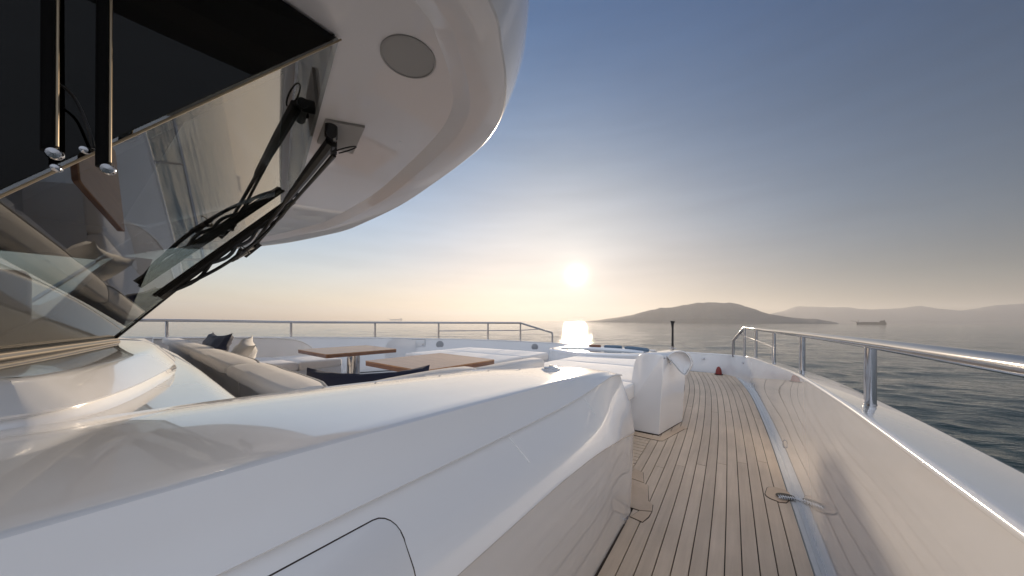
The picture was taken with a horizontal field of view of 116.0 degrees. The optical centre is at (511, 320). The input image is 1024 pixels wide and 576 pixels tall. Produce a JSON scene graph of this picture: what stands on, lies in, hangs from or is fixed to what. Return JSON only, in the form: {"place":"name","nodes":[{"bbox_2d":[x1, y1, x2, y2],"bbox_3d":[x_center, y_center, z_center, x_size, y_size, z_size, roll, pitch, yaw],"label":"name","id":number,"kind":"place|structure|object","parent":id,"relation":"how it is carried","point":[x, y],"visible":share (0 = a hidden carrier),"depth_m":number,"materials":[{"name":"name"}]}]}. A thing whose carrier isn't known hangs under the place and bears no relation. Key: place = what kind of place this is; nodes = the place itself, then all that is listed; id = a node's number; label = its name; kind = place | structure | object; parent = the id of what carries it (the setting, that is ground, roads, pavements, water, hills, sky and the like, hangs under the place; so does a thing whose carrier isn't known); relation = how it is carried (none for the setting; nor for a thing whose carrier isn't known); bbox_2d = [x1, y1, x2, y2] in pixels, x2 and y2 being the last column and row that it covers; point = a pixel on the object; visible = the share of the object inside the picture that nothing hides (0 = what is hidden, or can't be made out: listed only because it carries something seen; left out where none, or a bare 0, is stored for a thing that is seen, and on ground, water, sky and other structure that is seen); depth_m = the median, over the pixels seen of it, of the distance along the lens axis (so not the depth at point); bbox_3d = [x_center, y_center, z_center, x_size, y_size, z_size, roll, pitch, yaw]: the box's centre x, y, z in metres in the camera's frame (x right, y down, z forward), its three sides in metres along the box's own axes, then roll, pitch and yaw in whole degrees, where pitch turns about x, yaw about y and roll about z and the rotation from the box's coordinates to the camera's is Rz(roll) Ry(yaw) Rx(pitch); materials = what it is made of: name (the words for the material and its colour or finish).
{"place":"outdoors","nodes":[
{"label":"outdoors","id":0,"kind":"place"},
{"bbox_2d":[0,0,1023,320],"label":"sky","id":1,"kind":"structure","parent":0,"point":[766,156],"materials":[{"name":"blue"}]},
{"bbox_2d":[120,319,1023,472],"bbox_3d":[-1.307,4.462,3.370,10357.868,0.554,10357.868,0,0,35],"label":"sea","id":2,"kind":"structure","parent":0,"point":[981,410],"depth_m":65.39,"materials":[{"name":"grey liquid"}]},
{"bbox_2d":[120,337,1023,575],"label":"yacht hull","id":3,"kind":"object","parent":2,"relation":"on","point":[882,489],"visible":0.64,"depth_m":1.09,"materials":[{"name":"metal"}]},
{"bbox_2d":[32,318,552,342],"bbox_3d":[-3.404,0.272,6.019,10.006,0.597,1.339,0,0,-35],"label":"railing","id":4,"kind":"object","parent":3,"relation":"on","point":[166,321],"visible":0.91,"depth_m":6.70,"materials":[{"name":"metal"}]},
{"bbox_2d":[385,339,415,358],"bbox_3d":[-2.446,0.718,7.021,0.620,0.635,0.100,0,0,-23],"label":"side console","id":5,"kind":"object","parent":3,"relation":"attached to","point":[402,347],"visible":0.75,"depth_m":6.97,"materials":[{"name":"white plastic"}]},
{"bbox_2d":[412,339,424,347],"bbox_3d":[-2.094,0.538,7.178,0.290,0.240,0.032,0,0,-20],"label":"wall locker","id":6,"kind":"object","parent":3,"relation":"attached to","point":[420,342],"depth_m":7.18,"materials":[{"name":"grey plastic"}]},
{"bbox_2d":[415,340,424,347],"bbox_3d":[-2.095,0.538,7.182,0.270,0.220,0.022,0,0,-20],"label":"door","id":7,"kind":"structure","parent":6,"relation":"in","point":[419,343],"depth_m":7.19,"materials":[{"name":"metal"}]},
{"bbox_2d":[436,341,443,346],"bbox_3d":[-1.657,0.550,7.351,0.170,0.170,0.011,0,0,-23],"label":"wall speaker","id":8,"kind":"object","parent":3,"relation":"attached to","point":[439,344],"depth_m":7.34,"materials":[{"name":"grey plastic"}]},
{"bbox_2d":[669,321,676,349],"bbox_3d":[3.508,0.336,6.979,0.103,0.658,0.139,0,0,-22],"label":"jackstaff","id":9,"kind":"object","parent":3,"relation":"on","point":[672,337],"visible":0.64,"depth_m":6.96,"materials":[{"name":"black paint"}]},
{"bbox_2d":[596,371,826,575],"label":"deck","id":10,"kind":"structure","parent":3,"relation":"attached to","point":[708,482],"depth_m":2.23,"materials":[{"name":"brown wood"}]},
{"bbox_2d":[0,338,634,575],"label":"coachroof","id":11,"kind":"object","parent":10,"relation":"on","point":[186,468],"visible":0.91,"depth_m":0.69,"materials":[{"name":"white plastic"}]},
{"bbox_2d":[0,0,529,429],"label":"wheelhouse","id":12,"kind":"object","parent":11,"relation":"on","point":[222,128],"visible":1,"depth_m":1.23,"materials":[{"name":"white painted fiberglass"},{"name":"dark glass"}]},
{"bbox_2d":[0,0,335,189],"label":"side window","id":13,"kind":"structure","parent":12,"relation":"in","point":[168,56],"depth_m":0.73,"materials":[{"name":"black glass"}]},
{"bbox_2d":[272,519,414,575],"bbox_3d":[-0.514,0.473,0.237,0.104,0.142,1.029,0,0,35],"label":"locker door","id":14,"kind":"structure","parent":11,"relation":"in","point":[377,548],"depth_m":0.60,"materials":[{"name":"white plastic"}]},
{"bbox_2d":[541,365,560,370],"bbox_3d":[0.225,0.273,1.849,0.112,0.031,0.112,0,0,35],"label":"deck vent","id":15,"kind":"object","parent":11,"relation":"on","point":[551,368],"visible":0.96,"depth_m":1.82,"materials":[{"name":"plastic"}]},
{"bbox_2d":[360,370,395,373],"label":"lounge floor","id":16,"kind":"structure","parent":10,"relation":"on","point":[385,371],"depth_m":6.69,"materials":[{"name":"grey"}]},
{"bbox_2d":[162,338,326,397],"bbox_3d":[-2.349,0.652,2.752,4.488,0.868,0.891,0,0,35],"label":"sofa","id":17,"kind":"object","parent":16,"relation":"on","point":[236,375],"visible":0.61,"depth_m":1.67,"materials":[{"name":"fabric"}]},
{"bbox_2d":[202,333,233,350],"bbox_3d":[-3.374,0.332,3.625,0.629,0.397,0.234,0,0,35],"label":"pillow","id":18,"kind":"object","parent":17,"relation":"on","point":[224,342],"visible":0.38,"depth_m":3.51,"materials":[{"name":"blue fabric"}]},
{"bbox_2d":[231,336,257,358],"bbox_3d":[-2.425,0.354,2.836,0.254,0.418,0.633,0,0,-42],"label":"pillow","id":19,"kind":"object","parent":17,"relation":"on","point":[246,347],"visible":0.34,"depth_m":2.71,"materials":[{"name":"white fabric"}]},
{"bbox_2d":[306,365,429,385],"bbox_3d":[-0.847,0.473,1.871,0.700,0.393,0.249,0,0,-12],"label":"pillow","id":20,"kind":"object","parent":17,"relation":"on","point":[330,378],"visible":0.18,"depth_m":1.84,"materials":[{"name":"blue fabric"}]},
{"bbox_2d":[152,337,341,374],"bbox_3d":[-3.750,0.661,4.638,1.534,0.835,1.805,0,0,35],"label":"sofa","id":21,"kind":"object","parent":16,"relation":"on","point":[282,353],"visible":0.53,"depth_m":4.86,"materials":[{"name":"fabric"}]},
{"bbox_2d":[298,345,395,373],"bbox_3d":[-2.199,0.736,4.328,0.940,0.702,1.015,0,0,35],"label":"table","id":22,"kind":"object","parent":16,"relation":"on","point":[352,354],"visible":0.52,"depth_m":4.17,"materials":[{"name":"brown wood"}]},
{"bbox_2d":[365,353,493,371],"bbox_3d":[-0.791,0.744,3.202,0.940,0.702,1.015,0,0,35],"label":"table","id":23,"kind":"object","parent":16,"relation":"on","point":[438,361],"visible":0.53,"depth_m":3.06,"materials":[{"name":"brown wood"}]},
{"bbox_2d":[360,358,543,382],"bbox_3d":[-0.433,0.677,2.038,0.697,0.841,1.420,0,0,35],"label":"bench","id":24,"kind":"object","parent":16,"relation":"on","point":[527,362],"visible":0.12,"depth_m":1.91,"materials":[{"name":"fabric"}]},
{"bbox_2d":[405,347,547,363],"bbox_3d":[-0.607,0.842,5.674,1.936,0.568,1.659,0,0,35],"label":"sunpad","id":25,"kind":"object","parent":16,"relation":"on","point":[499,355],"visible":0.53,"depth_m":5.53,"materials":[{"name":"fabric"}]},
{"bbox_2d":[544,355,635,412],"bbox_3d":[0.929,0.903,4.387,1.672,0.465,3.728,0,0,35],"label":"sunpad","id":26,"kind":"object","parent":16,"relation":"on","point":[624,367],"visible":0.2,"depth_m":4.92,"materials":[{"name":"fabric"}]},
{"bbox_2d":[549,344,649,361],"bbox_3d":[1.909,0.818,6.988,2.346,0.486,1.591,0,0,35],"label":"sunpad","id":27,"kind":"object","parent":10,"relation":"on","point":[597,350],"visible":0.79,"depth_m":6.94,"materials":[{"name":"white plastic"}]},
{"bbox_2d":[631,350,692,435],"bbox_3d":[1.729,0.798,3.682,0.626,0.944,0.631,0,0,35],"label":"deck pod","id":28,"kind":"object","parent":10,"relation":"on","point":[658,379],"visible":0.97,"depth_m":3.50,"materials":[{"name":"white"}]},
{"bbox_2d":[715,366,722,374],"bbox_3d":[3.996,0.966,6.186,0.140,0.158,0.140,0,0,35],"label":"marker cone","id":29,"kind":"object","parent":10,"relation":"on","point":[718,371],"visible":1,"depth_m":6.15,"materials":[{"name":"red plastic"}]},
{"bbox_2d":[775,493,799,500],"bbox_3d":[1.947,1.236,2.252,0.162,0.008,0.100,0,0,10],"label":"rope","id":30,"kind":"object","parent":10,"relation":"on","point":[785,496],"visible":0.83,"depth_m":2.24,"materials":[{"name":"grey fabric"}]},
{"bbox_2d":[732,326,1023,406],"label":"railing","id":31,"kind":"object","parent":3,"relation":"on","point":[1005,363],"visible":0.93,"depth_m":1.13,"materials":[{"name":"metal"}]},
{"bbox_2d":[855,320,886,324],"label":"cargo ship","id":32,"kind":"object","parent":2,"relation":"on","point":[884,322],"visible":0.94,"depth_m":728.06,"materials":[{"name":"paint"}]},
{"bbox_2d":[585,302,838,323],"bbox_3d":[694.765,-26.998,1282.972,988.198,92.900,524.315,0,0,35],"label":"island","id":33,"kind":"structure","parent":0,"point":[714,312],"depth_m":1145.52,"materials":[{"name":"grey stone"}]},
{"bbox_2d":[772,303,1023,323],"bbox_3d":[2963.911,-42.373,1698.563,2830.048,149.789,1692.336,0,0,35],"label":"hills","id":34,"kind":"structure","parent":0,"point":[1006,314],"depth_m":2082.51,"materials":[{"name":"grey stone"}]}
]}

